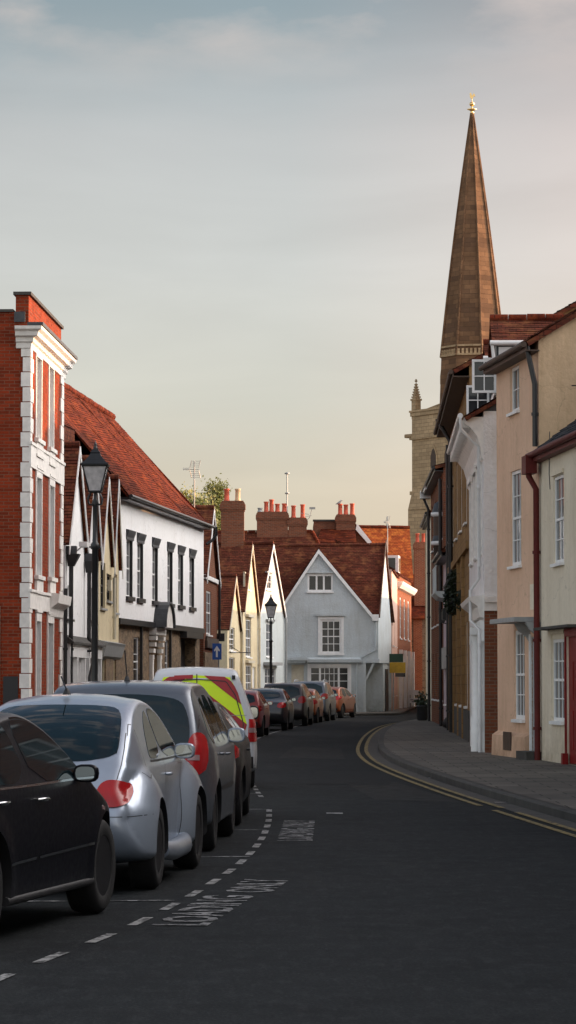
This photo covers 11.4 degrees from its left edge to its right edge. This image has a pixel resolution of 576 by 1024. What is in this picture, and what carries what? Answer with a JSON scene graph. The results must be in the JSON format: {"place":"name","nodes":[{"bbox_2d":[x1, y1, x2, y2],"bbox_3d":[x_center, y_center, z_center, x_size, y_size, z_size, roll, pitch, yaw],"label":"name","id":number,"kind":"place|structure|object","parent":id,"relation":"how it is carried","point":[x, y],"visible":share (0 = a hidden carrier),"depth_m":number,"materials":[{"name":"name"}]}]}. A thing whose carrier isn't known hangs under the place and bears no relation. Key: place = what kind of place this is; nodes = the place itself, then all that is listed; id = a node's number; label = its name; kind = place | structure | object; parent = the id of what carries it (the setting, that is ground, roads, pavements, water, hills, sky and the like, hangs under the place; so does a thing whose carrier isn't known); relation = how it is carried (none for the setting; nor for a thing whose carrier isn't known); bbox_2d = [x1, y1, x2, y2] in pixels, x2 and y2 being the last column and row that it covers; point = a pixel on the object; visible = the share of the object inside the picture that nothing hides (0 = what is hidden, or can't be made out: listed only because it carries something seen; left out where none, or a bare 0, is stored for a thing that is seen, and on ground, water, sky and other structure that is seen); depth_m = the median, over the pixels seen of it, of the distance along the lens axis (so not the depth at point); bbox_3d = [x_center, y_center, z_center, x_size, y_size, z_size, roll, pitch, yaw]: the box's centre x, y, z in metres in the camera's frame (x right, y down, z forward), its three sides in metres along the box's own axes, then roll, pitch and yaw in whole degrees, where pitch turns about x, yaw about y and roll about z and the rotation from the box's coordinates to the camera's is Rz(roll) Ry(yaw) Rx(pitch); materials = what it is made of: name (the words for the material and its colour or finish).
{"place":"outdoors","nodes":[
{"label":"outdoors","id":0,"kind":"place"},
{"bbox_2d":[0,709,575,1023],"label":"road","id":1,"kind":"structure","parent":0,"point":[371,911],"depth_m":19.27,"materials":[{"name":"asphalt"}]},
{"bbox_2d":[0,712,115,915],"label":"black saloon","id":2,"kind":"object","parent":1,"relation":"on","point":[56,835],"visible":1,"depth_m":18.99,"materials":[{"name":"paint"}]},
{"bbox_2d":[0,725,21,784],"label":"side window","id":3,"kind":"structure","parent":2,"relation":"in","point":[10,766],"depth_m":18.33,"materials":[{"name":"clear glass"}]},
{"bbox_2d":[8,717,75,780],"bbox_3d":[-1.622,1.570,19.251,0.213,0.422,1.209,-1,-3,12],"label":"side window","id":4,"kind":"structure","parent":2,"relation":"in","point":[40,753],"depth_m":19.08,"materials":[{"name":"black glass"}]},
{"bbox_2d":[0,676,206,887],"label":"round car","id":5,"kind":"object","parent":1,"relation":"on","point":[147,784],"visible":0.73,"depth_m":22.80,"materials":[{"name":"silver paint"}]},
{"bbox_2d":[27,856,249,901],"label":"parking bay dividers","id":6,"kind":"object","parent":1,"relation":"on","point":[171,900],"visible":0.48,"depth_m":21.41,"materials":[{"name":"paint"}]},
{"bbox_2d":[54,650,245,849],"bbox_3d":[-1.512,2.376,29.208,2.084,1.924,4.231,0,-3,3],"label":"people carrier","id":7,"kind":"object","parent":1,"relation":"on","point":[186,712],"visible":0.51,"depth_m":27.62,"materials":[{"name":"grey paint"}]},
{"bbox_2d":[103,694,189,744],"bbox_3d":[-1.596,1.984,27.359,1.344,0.516,0.328,0,-3,3],"label":"rear window","id":8,"kind":"structure","parent":7,"relation":"in","point":[173,714],"depth_m":27.37,"materials":[{"name":"black glass"}]},
{"bbox_2d":[198,697,215,742],"bbox_3d":[-0.797,2.011,27.952,0.192,0.446,0.649,0,-3,3],"label":"side window","id":9,"kind":"structure","parent":7,"relation":"in","point":[210,731],"depth_m":27.91,"materials":[{"name":"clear glass"}]},
{"bbox_2d":[201,695,221,741],"bbox_3d":[-0.766,2.048,28.710,0.198,0.460,0.729,0,-3,3],"label":"side window","id":10,"kind":"structure","parent":7,"relation":"in","point":[208,709],"depth_m":28.68,"materials":[{"name":"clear glass"}]},
{"bbox_2d":[208,697,226,739],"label":"side window","id":11,"kind":"structure","parent":7,"relation":"in","point":[220,725],"depth_m":29.41,"materials":[{"name":"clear glass"}]},
{"bbox_2d":[0,724,301,980],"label":"parking bay dashes","id":12,"kind":"object","parent":1,"relation":"on","point":[107,935],"visible":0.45,"depth_m":20.92,"materials":[{"name":"paint"}]},
{"bbox_2d":[152,895,252,924],"bbox_3d":[-0.581,2.829,20.572,0.386,0.001,2.717,0,-3,6],"label":"road lettering","id":13,"kind":"object","parent":1,"relation":"on","point":[226,909],"visible":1,"depth_m":20.55},
{"bbox_2d":[153,667,258,787],"bbox_3d":[-1.450,3.369,45.456,2.038,1.854,4.238,0,-3,-2],"label":"striped van","id":14,"kind":"object","parent":1,"relation":"on","point":[223,687],"visible":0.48,"depth_m":43.53,"materials":[{"name":"white paint"}]},
{"bbox_2d":[214,702,250,824],"bbox_3d":[-1.325,2.915,34.032,1.775,1.416,3.863,0,-3,1],"label":"hatchback","id":15,"kind":"object","parent":1,"relation":"on","point":[243,775],"visible":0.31,"depth_m":33.02,"materials":[{"name":"black paint"}]},
{"bbox_2d":[226,879,287,891],"bbox_3d":[-0.241,2.971,22.986,0.386,0.001,1.487,0,-3,6],"label":"road lettering","id":16,"kind":"object","parent":1,"relation":"on","point":[251,887],"visible":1,"depth_m":22.75},
{"bbox_2d":[244,690,272,736],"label":"hatchback","id":17,"kind":"object","parent":1,"relation":"on","point":[257,699],"visible":0.41,"depth_m":85.71,"materials":[{"name":"red paint"}]},
{"bbox_2d":[246,688,296,729],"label":"saloon car","id":18,"kind":"object","parent":1,"relation":"on","point":[281,708],"visible":0.56,"depth_m":96.95,"materials":[{"name":"paint"}]},
{"bbox_2d":[264,682,315,725],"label":"people carrier","id":19,"kind":"object","parent":1,"relation":"on","point":[303,704],"visible":0.48,"depth_m":107.24,"materials":[{"name":"brown paint"}]},
{"bbox_2d":[269,685,299,697],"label":"rear window","id":20,"kind":"structure","parent":19,"relation":"in","point":[292,691],"depth_m":107.15,"materials":[{"name":"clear glass"}]},
{"bbox_2d":[277,820,314,840],"bbox_3d":[0.103,3.483,31.668,0.371,0.001,4.368,0,-3,1],"label":"road lettering","id":21,"kind":"object","parent":1,"relation":"on","point":[309,824],"visible":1,"depth_m":31.29},
{"bbox_2d":[293,680,337,720],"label":"car","id":22,"kind":"object","parent":1,"relation":"on","point":[323,688],"visible":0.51,"depth_m":120.13,"materials":[{"name":"blue paint"}]},
{"bbox_2d":[308,688,325,722],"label":"hatchback","id":23,"kind":"object","parent":1,"relation":"on","point":[318,708],"visible":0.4,"depth_m":114.52,"materials":[{"name":"orange paint"}]},
{"bbox_2d":[323,687,355,717],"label":"hatchback","id":24,"kind":"object","parent":1,"relation":"on","point":[345,701],"visible":0.52,"depth_m":131.09,"materials":[{"name":"orange paint"}]},
{"bbox_2d":[336,706,416,715],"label":"kerb","id":25,"kind":"structure","parent":1,"relation":"on","point":[383,714],"depth_m":140.71,"materials":[{"name":"concrete"}]},
{"bbox_2d":[356,723,575,836],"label":"yellow line","id":26,"kind":"object","parent":1,"relation":"on","point":[383,770],"visible":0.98,"depth_m":42.28,"materials":[{"name":"paint"}]},
{"bbox_2d":[364,724,575,830],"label":"yellow line","id":27,"kind":"object","parent":1,"relation":"on","point":[385,766],"visible":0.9,"depth_m":43.87,"materials":[{"name":"paint"}]},
{"bbox_2d":[368,726,575,828],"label":"gutter strip","id":28,"kind":"object","parent":1,"relation":"on","point":[374,752],"visible":0.69,"depth_m":43.59,"materials":[{"name":"concrete"}]},
{"bbox_2d":[0,0,575,529],"label":"sky","id":29,"kind":"structure","parent":0,"point":[236,218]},
{"bbox_2d":[336,706,414,713],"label":"pavement","id":30,"kind":"structure","parent":0,"point":[398,710],"depth_m":148.37,"materials":[{"name":"concrete"}]},
{"bbox_2d":[81,440,109,680],"bbox_3d":[-3.377,1.603,50.493,0.487,5.740,0.487,0,-3,0],"label":"street lamp","id":31,"kind":"object","parent":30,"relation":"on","point":[95,465],"visible":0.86,"depth_m":50.47,"materials":[{"name":"black metal"}]},
{"bbox_2d":[212,643,221,666],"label":"one way sign","id":32,"kind":"object","parent":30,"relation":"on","point":[216,651],"visible":0.71,"depth_m":103.86,"materials":[{"name":"metal"}]},
{"bbox_2d":[264,595,276,682],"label":"street lamp","id":33,"kind":"object","parent":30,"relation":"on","point":[270,605],"visible":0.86,"depth_m":117.81,"materials":[{"name":"black metal"}]},
{"bbox_2d":[409,690,418,697],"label":"street sign","id":34,"kind":"object","parent":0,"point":[413,692],"visible":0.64,"depth_m":174.64,"materials":[{"name":"white metal"}]},
{"bbox_2d":[404,93,500,573],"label":"church","id":35,"kind":"structure","parent":0,"point":[472,303],"depth_m":219.27,"materials":[{"name":"stone"}]},
{"bbox_2d":[429,443,447,471],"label":"belfry window","id":36,"kind":"structure","parent":35,"relation":"in","point":[433,458],"depth_m":218.05,"materials":[{"name":"stone"}]},
{"bbox_2d":[384,719,575,808],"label":"pavement","id":37,"kind":"structure","parent":0,"point":[430,744],"depth_m":52.79,"materials":[{"name":"concrete"}]},
{"bbox_2d":[414,691,427,720],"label":"planter","id":38,"kind":"object","parent":37,"relation":"on","point":[422,709],"visible":0.96,"depth_m":113.30,"materials":[{"name":"black plastic"}]},
{"bbox_2d":[391,710,575,809],"bbox_3d":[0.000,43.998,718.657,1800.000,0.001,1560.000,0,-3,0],"label":"ground","id":39,"kind":"structure","parent":0,"point":[486,785],"depth_m":46.23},
{"bbox_2d":[0,291,77,705],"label":"brick house","id":40,"kind":"structure","parent":39,"relation":"on","point":[38,357],"depth_m":64.39,"materials":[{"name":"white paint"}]},
{"bbox_2d":[62,441,105,683],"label":"gabled house","id":41,"kind":"structure","parent":39,"relation":"on","point":[77,536],"depth_m":73.60,"materials":[{"name":"paint"}]},
{"bbox_2d":[98,472,125,680],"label":"gabled house","id":42,"kind":"structure","parent":39,"relation":"on","point":[110,567],"depth_m":81.97,"materials":[{"name":"dark tile"},{"name":"cream paint"},{"name":"black paint"}]},
{"bbox_2d":[100,562,107,610],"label":"window","id":43,"kind":"structure","parent":42,"relation":"in","point":[101,571],"depth_m":80.73,"materials":[{"name":"glass"}]},
{"bbox_2d":[106,574,112,603],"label":"window","id":44,"kind":"structure","parent":42,"relation":"in","point":[107,600],"depth_m":82.42,"materials":[{"name":"black paint"}]},
{"bbox_2d":[63,382,217,679],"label":"long white building","id":45,"kind":"structure","parent":39,"relation":"on","point":[165,523],"depth_m":92.40,"materials":[{"name":"white paint"},{"name":"red tile"},{"name":"brown brick"}]},
{"bbox_2d":[126,529,135,601],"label":"window","id":46,"kind":"structure","parent":45,"relation":"in","point":[130,535],"depth_m":87.31,"materials":[{"name":"glass"}]},
{"bbox_2d":[133,637,137,679],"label":"window","id":47,"kind":"structure","parent":45,"relation":"in","point":[135,677],"depth_m":89.10,"materials":[{"name":"glass"}]},
{"bbox_2d":[137,532,146,602],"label":"window","id":48,"kind":"structure","parent":45,"relation":"in","point":[141,537],"depth_m":89.18,"materials":[{"name":"glass"}]},
{"bbox_2d":[152,537,160,604],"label":"window","id":49,"kind":"structure","parent":45,"relation":"in","point":[156,542],"depth_m":91.99,"materials":[{"name":"glass"}]},
{"bbox_2d":[165,640,166,667],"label":"window","id":50,"kind":"structure","parent":45,"relation":"in","point":[166,640],"depth_m":94.91,"materials":[{"name":"glass"}]},
{"bbox_2d":[167,542,175,607],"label":"window","id":51,"kind":"structure","parent":45,"relation":"in","point":[170,546],"depth_m":95.00,"materials":[{"name":"glass"}]},
{"bbox_2d":[178,545,185,609],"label":"window","id":52,"kind":"structure","parent":45,"relation":"in","point":[181,549],"depth_m":97.26,"materials":[{"name":"white paint"}]},
{"bbox_2d":[181,638,184,666],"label":"carriage door","id":53,"kind":"structure","parent":45,"relation":"in","point":[182,640],"depth_m":100.37,"materials":[{"name":"wood"}]},
{"bbox_2d":[189,548,196,611],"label":"window","id":54,"kind":"structure","parent":45,"relation":"in","point":[192,553],"depth_m":99.73,"materials":[{"name":"white paint"}]},
{"bbox_2d":[180,481,199,504],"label":"tree","id":55,"kind":"object","parent":39,"relation":"on","point":[185,493],"visible":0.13,"depth_m":200.39,"materials":[{"name":"green plant"}]},
{"bbox_2d":[187,488,213,504],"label":"tree","id":56,"kind":"object","parent":39,"relation":"on","point":[200,500],"visible":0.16,"depth_m":200.09,"materials":[{"name":"green plant"}]},
{"bbox_2d":[193,505,224,666],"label":"brick house","id":57,"kind":"structure","parent":39,"relation":"on","point":[212,580],"depth_m":105.39,"materials":[{"name":"white paint"}]},
{"bbox_2d":[183,460,200,506],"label":"tv aerial","id":58,"kind":"object","parent":57,"relation":"attached to","point":[194,471],"visible":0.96,"depth_m":103.76,"materials":[{"name":"metal"}]},
{"bbox_2d":[206,591,212,636],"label":"window","id":59,"kind":"structure","parent":57,"relation":"in","point":[207,592],"depth_m":104.65,"materials":[{"name":"white paint"}]},
{"bbox_2d":[196,484,222,523],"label":"tree","id":60,"kind":"object","parent":39,"relation":"on","point":[209,499],"visible":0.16,"depth_m":210.35,"materials":[{"name":"green plant"}]},
{"bbox_2d":[201,473,230,529],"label":"tree","id":61,"kind":"object","parent":39,"relation":"on","point":[220,486],"visible":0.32,"depth_m":214.91,"materials":[{"name":"green plant"}]},
{"bbox_2d":[217,573,250,687],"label":"gabled house","id":62,"kind":"structure","parent":39,"relation":"on","point":[231,624],"depth_m":126.36,"materials":[{"name":"paint"}]},
{"bbox_2d":[229,657,233,668],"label":"window","id":63,"kind":"structure","parent":62,"relation":"in","point":[230,658],"depth_m":126.17,"materials":[{"name":"glass"}]},
{"bbox_2d":[229,628,235,651],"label":"window","id":64,"kind":"structure","parent":62,"relation":"in","point":[231,638],"depth_m":126.44,"materials":[{"name":"white paint"}]},
{"bbox_2d":[218,489,260,689],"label":"gabled house","id":65,"kind":"structure","parent":39,"relation":"on","point":[236,553],"depth_m":132.77,"materials":[{"name":"paint"}]},
{"bbox_2d":[246,665,250,688],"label":"window","id":66,"kind":"structure","parent":65,"relation":"in","point":[248,667],"depth_m":132.38,"materials":[{"name":"glass"}]},
{"bbox_2d":[246,619,252,658],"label":"window","id":67,"kind":"structure","parent":65,"relation":"in","point":[247,621],"depth_m":132.06,"materials":[{"name":"white paint"}]},
{"bbox_2d":[252,667,254,687],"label":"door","id":68,"kind":"structure","parent":65,"relation":"in","point":[253,668],"depth_m":134.60,"materials":[{"name":"beige paint"}]},
{"bbox_2d":[217,499,319,545],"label":"tiled house","id":69,"kind":"structure","parent":39,"relation":"on","point":[277,527],"depth_m":157.11,"materials":[{"name":"brown brick"}]},
{"bbox_2d":[285,472,289,512],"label":"radio mast","id":70,"kind":"object","parent":69,"relation":"on","point":[286,473],"visible":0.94,"depth_m":157.51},
{"bbox_2d":[253,541,286,687],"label":"gabled house","id":71,"kind":"structure","parent":39,"relation":"on","point":[268,576],"depth_m":138.84,"materials":[{"name":"paint"}]},
{"bbox_2d":[266,574,272,590],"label":"window","id":72,"kind":"structure","parent":71,"relation":"in","point":[268,588],"depth_m":138.55,"materials":[{"name":"white paint"}]},
{"bbox_2d":[266,623,273,657],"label":"window","id":73,"kind":"structure","parent":71,"relation":"in","point":[267,624],"depth_m":138.20,"materials":[{"name":"glass"}]},
{"bbox_2d":[265,667,274,683],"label":"window","id":74,"kind":"structure","parent":71,"relation":"in","point":[266,669],"depth_m":138.26,"materials":[{"name":"glass"}]},
{"bbox_2d":[275,540,394,713],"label":"blue corner house","id":75,"kind":"structure","parent":39,"relation":"on","point":[339,607],"depth_m":145.99,"materials":[{"name":"white paint"}]},
{"bbox_2d":[291,665,303,682],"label":"front door","id":76,"kind":"structure","parent":75,"relation":"in","point":[297,671],"depth_m":145.82,"materials":[{"name":"beige paint"}]},
{"bbox_2d":[307,574,333,592],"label":"window","id":77,"kind":"structure","parent":75,"relation":"in","point":[317,583],"depth_m":146.11,"materials":[{"name":"white paint"}]},
{"bbox_2d":[310,667,348,690],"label":"window","id":78,"kind":"structure","parent":75,"relation":"in","point":[344,678],"depth_m":145.82,"materials":[{"name":"glass"}]},
{"bbox_2d":[320,620,340,652],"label":"window","id":79,"kind":"structure","parent":75,"relation":"in","point":[330,630],"depth_m":145.93,"materials":[{"name":"white paint"}]},
{"bbox_2d":[384,516,389,551],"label":"tv aerial","id":80,"kind":"object","parent":75,"relation":"attached to","point":[387,531],"visible":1,"depth_m":151.18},
{"bbox_2d":[385,669,388,710],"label":"lane door","id":81,"kind":"structure","parent":75,"relation":"in","point":[386,670],"depth_m":149.90,"materials":[{"name":"wood"}]},
{"bbox_2d":[313,503,370,544],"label":"brick gable house","id":82,"kind":"structure","parent":39,"relation":"on","point":[344,528],"depth_m":160.93,"materials":[{"name":"brick"}]},
{"bbox_2d":[335,540,399,710],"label":"lane house","id":83,"kind":"structure","parent":39,"relation":"on","point":[393,575],"depth_m":158.56,"materials":[{"name":"white paint"}]},
{"bbox_2d":[359,525,413,582],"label":"tiled house","id":84,"kind":"structure","parent":39,"relation":"on","point":[399,542],"depth_m":188.99,"materials":[{"name":"orange tile"}]},
{"bbox_2d":[388,558,399,571],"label":"dormer window","id":85,"kind":"structure","parent":84,"relation":"in","point":[391,561],"depth_m":168.21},
{"bbox_2d":[389,654,405,710],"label":"sign board","id":86,"kind":"object","parent":39,"relation":"on","point":[397,666],"visible":0.91,"depth_m":151.27,"materials":[{"name":"paint"}]},
{"bbox_2d":[388,555,416,707],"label":"lane house","id":87,"kind":"structure","parent":39,"relation":"on","point":[406,590],"depth_m":171.81,"materials":[{"name":"orange brick"}]},
{"bbox_2d":[400,598,402,639],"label":"window","id":88,"kind":"structure","parent":87,"relation":"in","point":[400,598],"depth_m":170.48,"materials":[{"name":"white paint"}]},
{"bbox_2d":[411,533,424,705],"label":"lane house","id":89,"kind":"structure","parent":39,"relation":"on","point":[418,622],"depth_m":183.96,"materials":[{"name":"orange brick"}]},
{"bbox_2d":[420,510,431,720],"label":"pale end house","id":90,"kind":"structure","parent":39,"relation":"on","point":[423,525],"depth_m":120.58,"materials":[{"name":"paint"}]},
{"bbox_2d":[420,462,445,725],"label":"dark brick house","id":91,"kind":"structure","parent":39,"relation":"on","point":[434,488],"depth_m":104.90,"materials":[{"name":"brick"}]},
{"bbox_2d":[431,546,445,718],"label":"pink house","id":92,"kind":"structure","parent":39,"relation":"on","point":[439,559],"depth_m":94.99,"materials":[{"name":"paint"}]},
{"bbox_2d":[378,719,575,822],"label":"kerb","id":93,"kind":"structure","parent":39,"relation":"on","point":[558,811],"depth_m":41.69,"materials":[{"name":"concrete"}]},
{"bbox_2d":[433,301,575,741],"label":"ochre house","id":94,"kind":"structure","parent":39,"relation":"on","point":[453,400],"depth_m":81.35,"materials":[{"name":"paint"}]},
{"bbox_2d":[442,585,455,615],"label":"hanging basket","id":95,"kind":"object","parent":94,"relation":"attached to","point":[448,599],"visible":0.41,"depth_m":82.86,"materials":[{"name":"green plant"}]},
{"bbox_2d":[446,569,456,593],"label":"hanging basket","id":96,"kind":"object","parent":94,"relation":"attached to","point":[452,584],"visible":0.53,"depth_m":81.88,"materials":[{"name":"green plant"}]},
{"bbox_2d":[453,589,460,610],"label":"hanging basket","id":97,"kind":"object","parent":94,"relation":"attached to","point":[457,601],"visible":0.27,"depth_m":79.93,"materials":[{"name":"green plant"}]},
{"bbox_2d":[458,468,461,534],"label":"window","id":98,"kind":"structure","parent":94,"relation":"in","point":[460,531],"depth_m":80.73,"materials":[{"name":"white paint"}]},
{"bbox_2d":[463,480,466,526],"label":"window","id":99,"kind":"structure","parent":94,"relation":"in","point":[465,523],"depth_m":76.51,"materials":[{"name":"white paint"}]},
{"bbox_2d":[446,314,565,752],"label":"white house","id":100,"kind":"structure","parent":39,"relation":"on","point":[472,450],"depth_m":62.41,"materials":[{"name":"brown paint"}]},
{"bbox_2d":[478,309,575,759],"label":"peach house","id":101,"kind":"structure","parent":39,"relation":"on","point":[535,373],"depth_m":57.77,"materials":[{"name":"paint"}]},
{"bbox_2d":[506,365,519,416],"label":"window","id":102,"kind":"structure","parent":101,"relation":"in","point":[515,371],"depth_m":58.79,"materials":[{"name":"white paint"}]},
{"bbox_2d":[507,469,521,569],"bbox_3d":[4.613,0.150,58.360,0.165,1.993,1.169,0,-3,-7],"label":"window","id":103,"kind":"structure","parent":101,"relation":"in","point":[516,475],"depth_m":58.56,"materials":[{"name":"white paint"}]},
{"bbox_2d":[511,631,524,722],"bbox_3d":[4.646,3.293,57.875,0.155,1.848,1.110,0,-3,-7],"label":"window","id":104,"kind":"structure","parent":101,"relation":"in","point":[520,644],"depth_m":58.00,"materials":[{"name":"glass"}]},
{"bbox_2d":[533,637,533,750],"bbox_3d":[4.872,3.585,56.346,0.068,2.312,0.708,0,-3,-7],"label":"front door","id":105,"kind":"structure","parent":101,"relation":"in","point":[533,637],"depth_m":56.67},
{"bbox_2d":[521,385,575,765],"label":"cream house","id":106,"kind":"structure","parent":39,"relation":"on","point":[554,537],"depth_m":54.39,"materials":[{"name":"paint"}]},
{"bbox_2d":[549,639,563,724],"bbox_3d":[5.047,3.169,53.897,0.145,1.594,1.335,0,-3,-5],"label":"window","id":107,"kind":"structure","parent":106,"relation":"in","point":[558,643],"depth_m":54.07,"materials":[{"name":"glass"}]},
{"bbox_2d":[550,474,564,566],"bbox_3d":[5.062,0.166,53.953,0.155,1.697,1.191,0,-3,-5],"label":"window","id":108,"kind":"structure","parent":106,"relation":"in","point":[559,481],"depth_m":54.18,"materials":[{"name":"white paint"}]},
{"bbox_2d":[561,628,575,763],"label":"front door","id":109,"kind":"structure","parent":106,"relation":"in","point":[571,632],"depth_m":52.76,"materials":[{"name":"wood"}]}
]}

